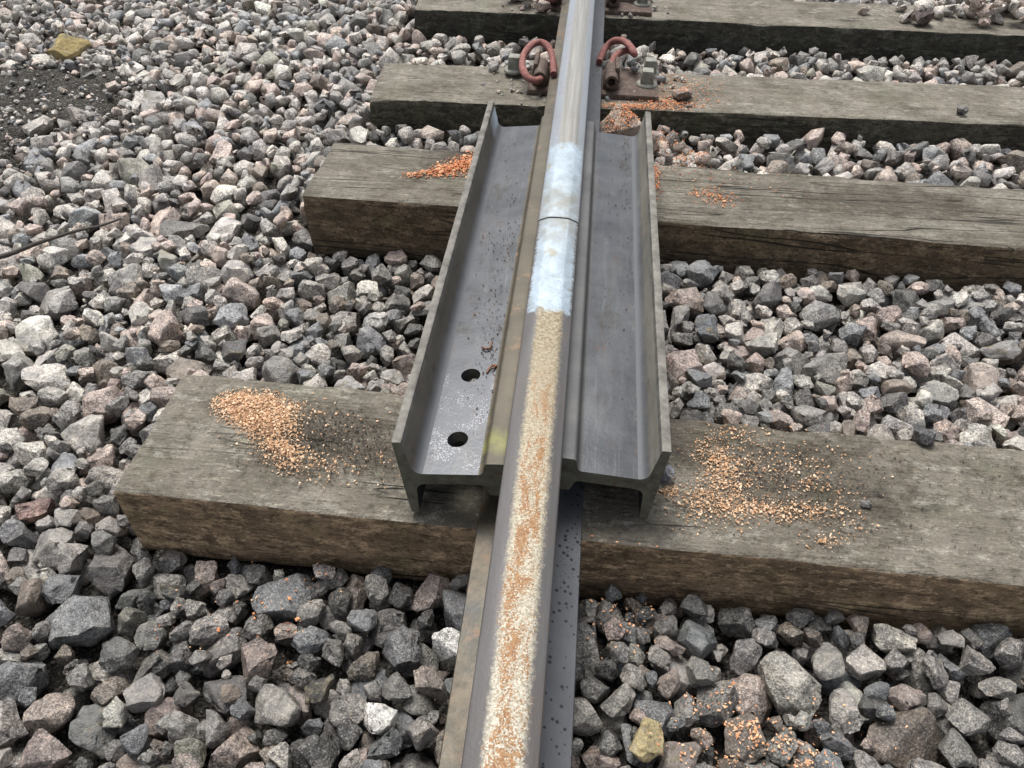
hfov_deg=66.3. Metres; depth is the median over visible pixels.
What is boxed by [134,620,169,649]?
ballast stone
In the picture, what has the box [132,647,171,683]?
ballast stone
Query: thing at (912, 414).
ballast stone
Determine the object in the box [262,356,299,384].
ballast stone
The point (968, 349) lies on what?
ballast stone
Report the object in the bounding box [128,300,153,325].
ballast stone
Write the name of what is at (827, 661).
ballast stone
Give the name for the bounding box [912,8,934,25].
ballast stone
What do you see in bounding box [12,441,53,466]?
ballast stone
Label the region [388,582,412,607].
ballast stone
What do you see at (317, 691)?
ballast stone
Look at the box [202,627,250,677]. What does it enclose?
ballast stone
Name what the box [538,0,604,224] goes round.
running rail
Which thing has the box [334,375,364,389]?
ballast stone
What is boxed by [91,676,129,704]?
ballast stone
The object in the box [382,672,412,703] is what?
ballast stone
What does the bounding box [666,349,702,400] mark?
ballast stone
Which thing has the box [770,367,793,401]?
ballast stone
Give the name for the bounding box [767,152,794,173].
ballast stone
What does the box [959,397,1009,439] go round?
ballast stone
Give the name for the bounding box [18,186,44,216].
ballast stone
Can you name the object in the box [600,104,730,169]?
rust flakes
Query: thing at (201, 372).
ballast stone
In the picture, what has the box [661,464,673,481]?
ballast stone
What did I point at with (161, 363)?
ballast stone
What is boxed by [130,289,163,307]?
ballast stone
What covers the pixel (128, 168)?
ballast stone
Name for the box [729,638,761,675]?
ballast stone
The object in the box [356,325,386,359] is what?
ballast stone
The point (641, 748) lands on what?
ballast stone
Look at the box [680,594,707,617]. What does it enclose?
ballast stone
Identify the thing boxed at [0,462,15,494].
ballast stone
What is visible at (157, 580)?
ballast stone
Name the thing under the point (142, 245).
ballast stone
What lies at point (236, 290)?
ballast stone
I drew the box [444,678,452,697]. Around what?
ballast stone
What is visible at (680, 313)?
ballast stone
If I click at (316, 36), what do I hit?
ballast
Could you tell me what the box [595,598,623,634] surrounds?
ballast stone
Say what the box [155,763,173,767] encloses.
ballast stone
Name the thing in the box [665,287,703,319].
ballast stone
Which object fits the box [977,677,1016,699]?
ballast stone
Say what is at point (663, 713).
ballast stone
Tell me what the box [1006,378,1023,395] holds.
ballast stone
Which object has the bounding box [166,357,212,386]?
ballast stone
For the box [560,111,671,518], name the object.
side bar
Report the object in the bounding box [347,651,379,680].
ballast stone
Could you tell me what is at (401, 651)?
ballast stone
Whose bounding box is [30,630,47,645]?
ballast stone
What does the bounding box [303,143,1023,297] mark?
timber sleeper
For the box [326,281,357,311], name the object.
ballast stone
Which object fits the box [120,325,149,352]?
ballast stone
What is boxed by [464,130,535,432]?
dark grit
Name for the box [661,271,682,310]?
ballast stone
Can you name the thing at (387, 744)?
ballast stone
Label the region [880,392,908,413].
ballast stone
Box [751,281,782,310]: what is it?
ballast stone
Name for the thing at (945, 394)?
ballast stone
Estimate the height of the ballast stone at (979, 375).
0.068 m
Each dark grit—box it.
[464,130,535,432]
[599,138,630,398]
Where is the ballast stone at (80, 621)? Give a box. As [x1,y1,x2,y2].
[45,595,116,649]
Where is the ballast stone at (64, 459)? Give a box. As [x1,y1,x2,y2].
[51,452,79,473]
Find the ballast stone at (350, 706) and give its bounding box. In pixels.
[329,693,366,727]
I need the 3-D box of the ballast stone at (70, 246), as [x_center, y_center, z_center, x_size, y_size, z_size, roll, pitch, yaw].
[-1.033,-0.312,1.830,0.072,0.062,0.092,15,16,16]
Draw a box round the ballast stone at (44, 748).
[18,728,72,767]
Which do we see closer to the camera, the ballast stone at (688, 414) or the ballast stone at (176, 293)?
the ballast stone at (688, 414)
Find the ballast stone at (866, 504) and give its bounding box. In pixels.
[860,500,871,507]
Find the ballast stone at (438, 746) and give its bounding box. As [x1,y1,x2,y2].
[434,729,443,764]
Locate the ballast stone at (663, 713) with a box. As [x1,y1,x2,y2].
[632,699,675,741]
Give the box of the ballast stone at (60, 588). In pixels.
[42,574,84,603]
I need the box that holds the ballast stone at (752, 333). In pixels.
[744,327,765,346]
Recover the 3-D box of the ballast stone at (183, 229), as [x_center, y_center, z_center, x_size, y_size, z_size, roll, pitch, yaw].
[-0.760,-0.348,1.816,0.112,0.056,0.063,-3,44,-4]
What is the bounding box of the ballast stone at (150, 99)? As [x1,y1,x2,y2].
[136,90,165,115]
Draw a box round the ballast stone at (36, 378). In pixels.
[21,363,70,390]
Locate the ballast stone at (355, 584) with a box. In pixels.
[345,574,366,616]
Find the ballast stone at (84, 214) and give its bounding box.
[67,206,101,233]
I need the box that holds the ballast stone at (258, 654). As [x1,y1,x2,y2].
[241,637,276,689]
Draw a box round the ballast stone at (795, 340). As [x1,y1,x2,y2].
[777,330,806,352]
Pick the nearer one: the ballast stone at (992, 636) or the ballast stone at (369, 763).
the ballast stone at (369, 763)
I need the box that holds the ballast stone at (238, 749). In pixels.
[208,725,262,767]
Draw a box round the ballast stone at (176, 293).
[159,283,188,306]
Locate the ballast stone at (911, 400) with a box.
[889,397,923,419]
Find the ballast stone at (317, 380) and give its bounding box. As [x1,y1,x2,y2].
[303,373,327,386]
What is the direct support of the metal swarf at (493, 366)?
on the side bar at (438, 417)
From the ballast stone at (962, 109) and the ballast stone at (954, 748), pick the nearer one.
the ballast stone at (954, 748)
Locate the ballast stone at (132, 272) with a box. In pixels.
[107,263,148,286]
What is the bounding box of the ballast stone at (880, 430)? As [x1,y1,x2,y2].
[867,424,894,439]
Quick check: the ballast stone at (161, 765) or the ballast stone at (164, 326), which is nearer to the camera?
the ballast stone at (161, 765)
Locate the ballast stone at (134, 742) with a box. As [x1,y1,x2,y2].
[120,724,149,758]
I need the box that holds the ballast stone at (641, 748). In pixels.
[628,717,663,762]
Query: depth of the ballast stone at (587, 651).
1.03 m
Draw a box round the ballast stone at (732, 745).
[724,712,766,763]
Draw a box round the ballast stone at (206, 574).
[194,560,217,597]
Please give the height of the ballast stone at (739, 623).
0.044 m
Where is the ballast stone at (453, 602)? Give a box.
[442,590,465,630]
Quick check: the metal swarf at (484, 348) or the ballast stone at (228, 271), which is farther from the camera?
the ballast stone at (228, 271)
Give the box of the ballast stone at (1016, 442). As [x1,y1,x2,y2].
[1002,435,1023,450]
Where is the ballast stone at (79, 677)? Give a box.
[66,663,95,691]
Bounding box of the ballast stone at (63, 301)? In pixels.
[47,289,77,312]
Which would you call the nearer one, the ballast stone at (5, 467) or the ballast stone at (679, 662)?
the ballast stone at (679, 662)
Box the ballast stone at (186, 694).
[173,681,199,706]
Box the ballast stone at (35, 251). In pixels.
[14,239,49,265]
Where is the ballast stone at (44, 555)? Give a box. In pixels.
[32,527,76,570]
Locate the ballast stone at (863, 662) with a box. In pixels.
[843,643,885,680]
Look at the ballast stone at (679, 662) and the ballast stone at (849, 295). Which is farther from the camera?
the ballast stone at (849, 295)
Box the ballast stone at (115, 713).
[102,696,130,727]
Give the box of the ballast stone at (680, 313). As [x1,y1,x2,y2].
[670,304,689,332]
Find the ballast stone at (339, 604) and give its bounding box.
[328,587,352,617]
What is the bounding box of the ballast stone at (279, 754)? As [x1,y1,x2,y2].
[267,742,291,767]
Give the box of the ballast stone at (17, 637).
[0,623,32,651]
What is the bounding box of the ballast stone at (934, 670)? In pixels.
[921,650,948,689]
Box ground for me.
[0,0,1023,767]
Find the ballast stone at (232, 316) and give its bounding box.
[213,303,248,329]
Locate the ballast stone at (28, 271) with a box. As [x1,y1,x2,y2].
[19,263,44,282]
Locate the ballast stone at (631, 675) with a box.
[619,663,644,690]
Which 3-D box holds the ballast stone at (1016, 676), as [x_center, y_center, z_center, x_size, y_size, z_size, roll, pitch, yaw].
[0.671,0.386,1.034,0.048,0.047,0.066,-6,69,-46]
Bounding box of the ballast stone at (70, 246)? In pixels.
[47,237,83,263]
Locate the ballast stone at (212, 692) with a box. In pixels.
[203,675,250,715]
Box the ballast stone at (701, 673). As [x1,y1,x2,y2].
[686,656,716,687]
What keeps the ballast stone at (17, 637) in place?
on the ballast stone at (45, 640)
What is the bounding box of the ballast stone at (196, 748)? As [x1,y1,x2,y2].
[174,738,206,767]
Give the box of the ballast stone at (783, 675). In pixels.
[757,651,821,731]
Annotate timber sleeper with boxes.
[114,375,1023,638]
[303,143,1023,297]
[370,63,1023,156]
[414,0,1023,71]
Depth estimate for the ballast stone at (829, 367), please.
1.40 m
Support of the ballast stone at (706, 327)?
on the ballast at (316, 36)
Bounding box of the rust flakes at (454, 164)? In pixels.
[400,150,473,178]
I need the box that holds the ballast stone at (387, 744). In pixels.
[367,727,402,759]
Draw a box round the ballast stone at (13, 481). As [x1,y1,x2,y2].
[0,469,33,493]
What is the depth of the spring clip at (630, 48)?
2.16 m
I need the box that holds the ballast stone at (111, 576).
[88,543,134,599]
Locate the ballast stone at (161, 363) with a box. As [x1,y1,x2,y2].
[151,349,193,374]
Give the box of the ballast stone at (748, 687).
[730,673,771,728]
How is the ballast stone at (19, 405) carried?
on the ballast at (316, 36)
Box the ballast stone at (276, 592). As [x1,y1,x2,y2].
[251,573,315,628]
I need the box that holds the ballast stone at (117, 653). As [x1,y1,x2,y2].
[98,636,138,671]
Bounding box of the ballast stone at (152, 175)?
[137,163,163,193]
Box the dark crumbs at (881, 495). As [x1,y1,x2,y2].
[659,429,1023,613]
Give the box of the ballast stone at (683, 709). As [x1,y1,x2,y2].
[674,693,699,726]
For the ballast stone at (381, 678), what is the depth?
1.02 m
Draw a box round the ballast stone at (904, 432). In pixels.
[881,415,913,440]
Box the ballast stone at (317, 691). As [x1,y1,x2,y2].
[304,674,334,704]
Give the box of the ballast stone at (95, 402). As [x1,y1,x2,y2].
[82,386,122,425]
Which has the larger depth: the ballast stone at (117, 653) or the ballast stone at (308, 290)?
the ballast stone at (308, 290)
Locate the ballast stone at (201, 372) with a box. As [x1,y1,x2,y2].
[192,368,208,375]
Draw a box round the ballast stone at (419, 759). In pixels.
[390,751,436,767]
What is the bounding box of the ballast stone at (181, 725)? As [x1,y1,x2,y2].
[168,710,198,743]
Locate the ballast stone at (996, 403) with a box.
[989,396,1017,431]
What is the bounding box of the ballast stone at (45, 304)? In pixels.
[40,286,71,320]
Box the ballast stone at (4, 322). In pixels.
[0,320,12,337]
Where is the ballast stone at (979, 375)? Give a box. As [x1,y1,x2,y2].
[959,362,1001,405]
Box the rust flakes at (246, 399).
[209,387,398,488]
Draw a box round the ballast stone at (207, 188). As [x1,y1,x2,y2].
[200,180,220,203]
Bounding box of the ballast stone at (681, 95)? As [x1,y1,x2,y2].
[671,88,692,99]
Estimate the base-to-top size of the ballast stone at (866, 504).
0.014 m
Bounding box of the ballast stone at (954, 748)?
[937,728,978,767]
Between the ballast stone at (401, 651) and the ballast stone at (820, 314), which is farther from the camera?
the ballast stone at (820, 314)
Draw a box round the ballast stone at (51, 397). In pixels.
[37,386,68,407]
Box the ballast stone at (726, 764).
[718,758,743,767]
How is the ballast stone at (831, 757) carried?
on the ground
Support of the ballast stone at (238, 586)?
on the ballast at (316, 36)
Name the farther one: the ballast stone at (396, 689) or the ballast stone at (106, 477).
the ballast stone at (106, 477)
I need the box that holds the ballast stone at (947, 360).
[930,352,959,369]
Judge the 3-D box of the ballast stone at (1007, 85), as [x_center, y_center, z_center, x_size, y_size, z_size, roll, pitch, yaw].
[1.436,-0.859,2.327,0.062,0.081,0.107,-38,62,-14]
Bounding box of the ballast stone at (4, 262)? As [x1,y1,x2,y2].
[0,244,15,278]
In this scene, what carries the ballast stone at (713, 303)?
on the ground
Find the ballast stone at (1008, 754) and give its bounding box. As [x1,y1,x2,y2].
[992,740,1023,767]
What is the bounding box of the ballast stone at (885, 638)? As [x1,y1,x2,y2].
[871,623,917,653]
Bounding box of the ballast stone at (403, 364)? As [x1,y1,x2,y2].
[392,353,415,381]
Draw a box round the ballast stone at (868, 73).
[856,65,886,81]
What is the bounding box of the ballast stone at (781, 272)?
[762,268,795,296]
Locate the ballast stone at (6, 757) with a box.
[0,747,13,767]
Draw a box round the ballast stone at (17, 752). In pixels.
[6,747,24,767]
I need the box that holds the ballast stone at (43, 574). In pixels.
[30,568,56,607]
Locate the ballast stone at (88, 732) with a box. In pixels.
[68,704,117,759]
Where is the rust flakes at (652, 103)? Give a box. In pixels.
[601,72,730,111]
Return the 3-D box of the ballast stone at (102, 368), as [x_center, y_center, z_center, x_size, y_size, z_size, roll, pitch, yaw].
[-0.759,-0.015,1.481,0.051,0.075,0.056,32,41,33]
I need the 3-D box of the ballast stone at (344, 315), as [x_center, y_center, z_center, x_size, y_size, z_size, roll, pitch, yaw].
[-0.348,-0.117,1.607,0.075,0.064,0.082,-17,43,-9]
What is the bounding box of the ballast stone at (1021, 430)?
[1018,422,1023,436]
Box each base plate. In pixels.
[504,52,659,101]
[545,0,651,16]
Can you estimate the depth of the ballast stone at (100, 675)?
1.06 m
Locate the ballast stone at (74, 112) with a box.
[66,107,86,123]
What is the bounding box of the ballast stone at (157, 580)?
[148,573,186,599]
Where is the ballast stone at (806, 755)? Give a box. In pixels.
[766,738,818,767]
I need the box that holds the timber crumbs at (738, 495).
[657,419,893,550]
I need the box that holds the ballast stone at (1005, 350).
[980,340,1021,359]
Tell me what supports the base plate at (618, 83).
on the timber sleeper at (445, 99)
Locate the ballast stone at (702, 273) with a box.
[683,260,718,287]
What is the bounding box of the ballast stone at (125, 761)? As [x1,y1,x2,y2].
[116,748,149,767]
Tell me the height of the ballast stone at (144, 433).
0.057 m
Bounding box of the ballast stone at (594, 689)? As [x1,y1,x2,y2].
[580,668,609,703]
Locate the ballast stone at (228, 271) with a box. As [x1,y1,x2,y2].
[220,263,249,283]
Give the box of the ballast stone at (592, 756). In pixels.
[581,746,620,767]
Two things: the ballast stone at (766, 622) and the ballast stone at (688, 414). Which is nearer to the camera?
the ballast stone at (766, 622)
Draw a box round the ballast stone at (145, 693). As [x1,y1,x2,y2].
[123,673,164,712]
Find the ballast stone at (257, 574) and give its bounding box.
[243,563,272,585]
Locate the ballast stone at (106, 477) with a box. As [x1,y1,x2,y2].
[84,466,123,493]
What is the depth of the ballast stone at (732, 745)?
0.94 m
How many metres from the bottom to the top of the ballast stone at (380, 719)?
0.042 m
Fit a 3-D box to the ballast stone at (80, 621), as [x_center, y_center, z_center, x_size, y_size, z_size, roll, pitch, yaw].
[-0.613,0.330,1.101,0.088,0.051,0.093,-21,48,-21]
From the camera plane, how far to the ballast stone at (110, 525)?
1.20 m
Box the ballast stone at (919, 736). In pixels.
[864,707,940,767]
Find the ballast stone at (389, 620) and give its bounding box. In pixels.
[368,608,407,648]
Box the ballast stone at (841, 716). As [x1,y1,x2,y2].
[829,688,863,735]
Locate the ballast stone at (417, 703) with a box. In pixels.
[401,684,436,716]
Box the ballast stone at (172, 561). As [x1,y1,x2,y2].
[158,549,187,573]
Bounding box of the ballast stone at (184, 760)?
[171,753,201,767]
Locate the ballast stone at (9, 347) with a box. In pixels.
[0,337,24,361]
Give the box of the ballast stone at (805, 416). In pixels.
[790,405,826,431]
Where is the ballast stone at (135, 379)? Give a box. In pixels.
[121,370,157,388]
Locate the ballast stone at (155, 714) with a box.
[144,697,193,739]
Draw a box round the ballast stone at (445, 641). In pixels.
[432,627,459,662]
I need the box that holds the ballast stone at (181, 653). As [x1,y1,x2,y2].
[169,641,193,673]
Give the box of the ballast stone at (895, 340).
[877,330,925,361]
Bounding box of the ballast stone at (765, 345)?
[745,332,777,357]
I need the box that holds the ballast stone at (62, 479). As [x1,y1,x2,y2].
[44,467,79,490]
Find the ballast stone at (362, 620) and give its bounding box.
[347,609,376,631]
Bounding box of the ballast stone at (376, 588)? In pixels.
[364,574,388,605]
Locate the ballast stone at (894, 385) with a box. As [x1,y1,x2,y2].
[881,379,912,395]
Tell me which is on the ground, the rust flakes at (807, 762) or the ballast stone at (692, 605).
the rust flakes at (807, 762)
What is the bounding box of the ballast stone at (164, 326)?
[148,310,184,345]
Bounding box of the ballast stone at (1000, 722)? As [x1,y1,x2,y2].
[979,692,1023,744]
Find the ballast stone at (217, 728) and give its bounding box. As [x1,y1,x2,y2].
[204,709,230,748]
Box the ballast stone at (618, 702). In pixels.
[600,683,634,718]
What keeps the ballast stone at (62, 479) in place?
on the ballast at (316, 36)
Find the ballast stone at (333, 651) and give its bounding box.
[322,638,343,666]
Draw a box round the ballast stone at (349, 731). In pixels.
[337,717,362,750]
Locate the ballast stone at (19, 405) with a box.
[8,396,37,415]
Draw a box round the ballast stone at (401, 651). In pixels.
[382,625,421,672]
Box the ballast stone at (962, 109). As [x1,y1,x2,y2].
[956,106,968,113]
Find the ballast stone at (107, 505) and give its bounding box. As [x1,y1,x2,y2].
[92,495,118,515]
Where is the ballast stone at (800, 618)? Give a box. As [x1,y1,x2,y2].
[785,608,813,628]
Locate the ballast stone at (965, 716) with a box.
[944,695,991,735]
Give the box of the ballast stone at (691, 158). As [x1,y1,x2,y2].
[665,151,695,165]
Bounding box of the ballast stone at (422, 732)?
[405,715,439,750]
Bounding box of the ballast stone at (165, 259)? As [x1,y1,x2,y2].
[157,250,178,271]
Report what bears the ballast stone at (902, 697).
on the ballast stone at (919, 736)
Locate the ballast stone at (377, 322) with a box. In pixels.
[363,312,387,334]
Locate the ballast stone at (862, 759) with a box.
[853,750,881,767]
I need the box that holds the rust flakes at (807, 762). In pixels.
[580,535,907,767]
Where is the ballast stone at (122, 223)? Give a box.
[99,212,129,231]
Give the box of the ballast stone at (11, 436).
[0,427,25,448]
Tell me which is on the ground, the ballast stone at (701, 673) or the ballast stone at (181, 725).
the ballast stone at (181, 725)
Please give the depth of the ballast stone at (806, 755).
0.94 m
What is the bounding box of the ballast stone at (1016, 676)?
[998,658,1023,693]
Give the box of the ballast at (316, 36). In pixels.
[0,0,1023,767]
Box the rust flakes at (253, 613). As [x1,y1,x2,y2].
[154,561,341,663]
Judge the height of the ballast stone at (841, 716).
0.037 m
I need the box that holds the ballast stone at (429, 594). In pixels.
[409,573,451,613]
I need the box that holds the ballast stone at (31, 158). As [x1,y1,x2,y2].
[22,147,48,176]
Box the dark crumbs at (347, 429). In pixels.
[221,404,401,485]
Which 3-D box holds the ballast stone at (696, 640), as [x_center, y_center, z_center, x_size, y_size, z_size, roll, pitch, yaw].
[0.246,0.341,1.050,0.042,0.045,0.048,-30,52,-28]
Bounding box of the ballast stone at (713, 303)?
[703,291,725,315]
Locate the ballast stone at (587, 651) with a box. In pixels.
[577,616,600,680]
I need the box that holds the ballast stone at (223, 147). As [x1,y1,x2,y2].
[209,139,234,165]
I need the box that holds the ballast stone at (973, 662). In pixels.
[959,645,995,675]
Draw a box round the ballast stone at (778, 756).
[766,732,800,766]
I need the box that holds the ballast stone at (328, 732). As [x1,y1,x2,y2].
[318,717,341,767]
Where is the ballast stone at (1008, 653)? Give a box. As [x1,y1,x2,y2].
[993,637,1023,671]
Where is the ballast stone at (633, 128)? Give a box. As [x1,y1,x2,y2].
[600,103,658,150]
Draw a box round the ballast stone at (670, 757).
[657,741,702,767]
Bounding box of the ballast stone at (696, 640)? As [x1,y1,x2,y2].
[677,620,717,658]
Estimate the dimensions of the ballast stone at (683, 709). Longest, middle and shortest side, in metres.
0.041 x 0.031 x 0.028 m
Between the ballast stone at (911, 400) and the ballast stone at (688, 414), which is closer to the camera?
the ballast stone at (688, 414)
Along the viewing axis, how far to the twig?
1.73 m
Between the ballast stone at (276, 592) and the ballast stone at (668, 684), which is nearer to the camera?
the ballast stone at (668, 684)
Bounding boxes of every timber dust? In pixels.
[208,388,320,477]
[665,423,866,526]
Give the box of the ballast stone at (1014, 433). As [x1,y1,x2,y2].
[1011,430,1018,436]
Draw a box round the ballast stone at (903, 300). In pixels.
[890,289,919,312]
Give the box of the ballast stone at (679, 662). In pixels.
[647,646,696,704]
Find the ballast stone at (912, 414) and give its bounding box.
[896,404,924,430]
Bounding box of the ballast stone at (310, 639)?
[291,625,335,655]
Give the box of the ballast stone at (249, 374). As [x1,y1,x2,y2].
[230,367,256,380]
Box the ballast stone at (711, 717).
[696,680,738,727]
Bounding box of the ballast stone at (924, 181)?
[909,179,930,183]
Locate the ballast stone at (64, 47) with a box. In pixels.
[47,33,91,60]
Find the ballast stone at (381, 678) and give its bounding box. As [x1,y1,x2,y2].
[350,668,392,704]
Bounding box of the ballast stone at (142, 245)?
[130,237,161,259]
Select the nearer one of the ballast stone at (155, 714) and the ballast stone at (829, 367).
the ballast stone at (155, 714)
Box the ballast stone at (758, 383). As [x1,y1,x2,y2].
[734,373,772,395]
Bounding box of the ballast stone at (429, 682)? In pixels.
[413,666,448,700]
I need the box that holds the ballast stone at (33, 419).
[19,406,52,430]
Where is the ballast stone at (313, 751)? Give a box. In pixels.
[290,734,339,767]
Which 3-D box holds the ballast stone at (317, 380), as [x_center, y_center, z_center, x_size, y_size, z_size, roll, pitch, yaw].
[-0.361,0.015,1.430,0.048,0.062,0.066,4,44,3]
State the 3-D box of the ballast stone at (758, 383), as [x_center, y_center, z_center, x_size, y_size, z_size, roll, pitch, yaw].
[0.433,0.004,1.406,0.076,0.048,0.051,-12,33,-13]
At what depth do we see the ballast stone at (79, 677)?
1.03 m
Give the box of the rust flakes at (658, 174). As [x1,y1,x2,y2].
[654,162,794,206]
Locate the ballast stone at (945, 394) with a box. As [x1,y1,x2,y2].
[917,380,958,411]
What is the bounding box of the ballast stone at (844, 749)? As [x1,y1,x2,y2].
[818,731,857,761]
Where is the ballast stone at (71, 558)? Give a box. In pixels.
[55,543,88,574]
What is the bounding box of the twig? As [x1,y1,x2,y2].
[0,218,120,258]
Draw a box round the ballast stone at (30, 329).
[15,315,58,355]
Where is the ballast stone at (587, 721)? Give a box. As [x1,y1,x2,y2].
[573,697,603,735]
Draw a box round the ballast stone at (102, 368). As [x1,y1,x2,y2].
[92,359,117,388]
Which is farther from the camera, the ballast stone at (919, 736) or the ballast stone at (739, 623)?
the ballast stone at (739, 623)
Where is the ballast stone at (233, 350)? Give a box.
[221,338,247,361]
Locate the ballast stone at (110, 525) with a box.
[94,516,128,537]
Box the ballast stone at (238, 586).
[224,574,252,600]
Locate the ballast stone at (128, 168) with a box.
[117,158,148,188]
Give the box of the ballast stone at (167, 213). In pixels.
[148,206,180,237]
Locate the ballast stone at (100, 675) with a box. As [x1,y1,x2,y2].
[87,660,134,689]
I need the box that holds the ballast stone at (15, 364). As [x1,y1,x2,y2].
[2,351,33,390]
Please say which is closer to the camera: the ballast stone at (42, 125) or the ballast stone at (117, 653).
the ballast stone at (117, 653)
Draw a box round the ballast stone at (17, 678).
[0,659,48,705]
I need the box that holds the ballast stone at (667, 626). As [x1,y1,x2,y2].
[652,615,677,639]
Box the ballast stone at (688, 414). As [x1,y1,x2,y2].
[680,408,704,420]
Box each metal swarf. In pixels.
[481,342,492,349]
[486,364,496,372]
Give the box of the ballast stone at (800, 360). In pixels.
[771,347,809,381]
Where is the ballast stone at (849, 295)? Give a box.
[837,284,866,306]
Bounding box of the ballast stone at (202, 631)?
[189,612,229,645]
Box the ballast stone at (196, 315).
[179,305,209,326]
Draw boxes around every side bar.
[391,101,552,511]
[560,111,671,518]
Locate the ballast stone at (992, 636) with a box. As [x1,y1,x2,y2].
[970,623,1012,659]
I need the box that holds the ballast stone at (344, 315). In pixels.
[326,311,357,334]
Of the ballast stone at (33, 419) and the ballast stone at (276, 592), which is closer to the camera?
the ballast stone at (276, 592)
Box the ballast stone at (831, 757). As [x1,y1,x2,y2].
[813,748,843,767]
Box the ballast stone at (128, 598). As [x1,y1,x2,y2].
[115,585,153,609]
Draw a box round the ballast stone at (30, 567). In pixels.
[4,549,58,595]
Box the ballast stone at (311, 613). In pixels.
[296,599,325,627]
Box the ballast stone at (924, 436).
[913,424,935,445]
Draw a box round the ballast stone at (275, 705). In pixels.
[254,684,300,726]
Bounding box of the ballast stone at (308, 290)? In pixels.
[298,279,325,300]
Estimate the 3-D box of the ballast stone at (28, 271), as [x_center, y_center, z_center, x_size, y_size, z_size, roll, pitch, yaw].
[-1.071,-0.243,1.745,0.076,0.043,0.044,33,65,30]
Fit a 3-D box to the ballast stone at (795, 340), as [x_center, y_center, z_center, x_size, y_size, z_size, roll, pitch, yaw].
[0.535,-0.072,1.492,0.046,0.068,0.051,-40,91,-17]
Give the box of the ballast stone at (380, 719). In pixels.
[363,702,397,734]
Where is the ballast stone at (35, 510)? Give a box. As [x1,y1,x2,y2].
[15,498,54,521]
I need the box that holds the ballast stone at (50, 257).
[36,246,69,273]
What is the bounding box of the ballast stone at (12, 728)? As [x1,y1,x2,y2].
[0,700,28,747]
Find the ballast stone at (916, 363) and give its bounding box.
[901,351,930,376]
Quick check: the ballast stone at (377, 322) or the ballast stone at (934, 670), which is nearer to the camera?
the ballast stone at (934, 670)
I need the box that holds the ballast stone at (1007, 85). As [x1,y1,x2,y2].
[989,84,1009,86]
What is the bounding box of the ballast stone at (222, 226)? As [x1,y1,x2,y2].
[205,217,242,244]
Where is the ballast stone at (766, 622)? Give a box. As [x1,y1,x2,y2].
[755,614,777,632]
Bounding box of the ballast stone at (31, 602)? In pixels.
[15,578,47,616]
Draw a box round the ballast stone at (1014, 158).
[998,150,1023,174]
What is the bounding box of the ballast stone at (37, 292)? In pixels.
[16,281,49,302]
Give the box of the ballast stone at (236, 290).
[222,277,260,310]
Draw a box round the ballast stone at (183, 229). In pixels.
[158,220,209,238]
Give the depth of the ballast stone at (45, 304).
1.67 m
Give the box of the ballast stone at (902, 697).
[887,683,926,710]
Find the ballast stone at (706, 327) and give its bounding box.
[694,314,718,343]
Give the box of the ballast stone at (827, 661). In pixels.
[811,642,844,680]
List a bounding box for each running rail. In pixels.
[438,218,583,767]
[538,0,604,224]
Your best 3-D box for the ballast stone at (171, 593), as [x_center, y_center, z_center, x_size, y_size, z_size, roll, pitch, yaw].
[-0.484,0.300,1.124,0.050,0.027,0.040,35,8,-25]
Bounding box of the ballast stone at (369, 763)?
[359,759,381,767]
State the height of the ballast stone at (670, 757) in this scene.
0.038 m
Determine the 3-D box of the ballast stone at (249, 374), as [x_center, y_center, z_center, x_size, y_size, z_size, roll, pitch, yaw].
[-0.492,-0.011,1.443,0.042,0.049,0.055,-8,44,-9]
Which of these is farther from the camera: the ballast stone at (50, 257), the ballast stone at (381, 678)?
the ballast stone at (50, 257)
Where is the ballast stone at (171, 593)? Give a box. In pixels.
[159,582,190,601]
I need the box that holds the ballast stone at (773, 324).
[759,317,784,341]
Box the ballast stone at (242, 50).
[234,42,257,62]
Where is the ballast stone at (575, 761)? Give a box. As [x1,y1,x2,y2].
[572,750,580,767]
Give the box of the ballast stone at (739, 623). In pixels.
[718,607,756,638]
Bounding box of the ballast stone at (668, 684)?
[656,667,680,699]
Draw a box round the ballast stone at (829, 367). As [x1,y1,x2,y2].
[800,352,848,393]
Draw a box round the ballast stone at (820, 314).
[797,300,841,331]
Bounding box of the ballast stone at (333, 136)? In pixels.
[324,128,351,145]
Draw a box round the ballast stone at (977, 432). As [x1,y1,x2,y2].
[956,422,995,447]
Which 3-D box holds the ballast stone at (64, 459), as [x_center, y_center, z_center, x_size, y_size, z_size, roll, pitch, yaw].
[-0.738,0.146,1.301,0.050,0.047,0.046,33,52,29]
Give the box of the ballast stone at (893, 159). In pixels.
[883,151,906,168]
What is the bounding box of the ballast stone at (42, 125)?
[20,115,53,136]
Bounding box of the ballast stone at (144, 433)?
[139,423,154,442]
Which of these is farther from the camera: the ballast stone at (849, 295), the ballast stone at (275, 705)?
the ballast stone at (849, 295)
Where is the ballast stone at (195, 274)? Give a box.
[186,265,223,301]
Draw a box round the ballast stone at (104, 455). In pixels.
[79,444,116,477]
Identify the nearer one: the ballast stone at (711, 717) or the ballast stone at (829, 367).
the ballast stone at (711, 717)
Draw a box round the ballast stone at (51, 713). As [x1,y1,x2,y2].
[21,691,75,736]
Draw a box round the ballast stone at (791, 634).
[776,622,804,647]
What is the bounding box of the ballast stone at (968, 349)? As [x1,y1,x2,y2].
[936,332,980,369]
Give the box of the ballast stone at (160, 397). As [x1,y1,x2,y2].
[150,386,175,408]
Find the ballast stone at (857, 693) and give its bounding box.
[836,681,877,724]
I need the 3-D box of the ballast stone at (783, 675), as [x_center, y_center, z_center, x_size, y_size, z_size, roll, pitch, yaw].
[0.355,0.389,1.002,0.064,0.064,0.087,-23,49,-23]
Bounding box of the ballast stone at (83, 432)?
[61,414,104,454]
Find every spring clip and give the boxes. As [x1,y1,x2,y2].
[519,39,556,84]
[596,37,637,64]

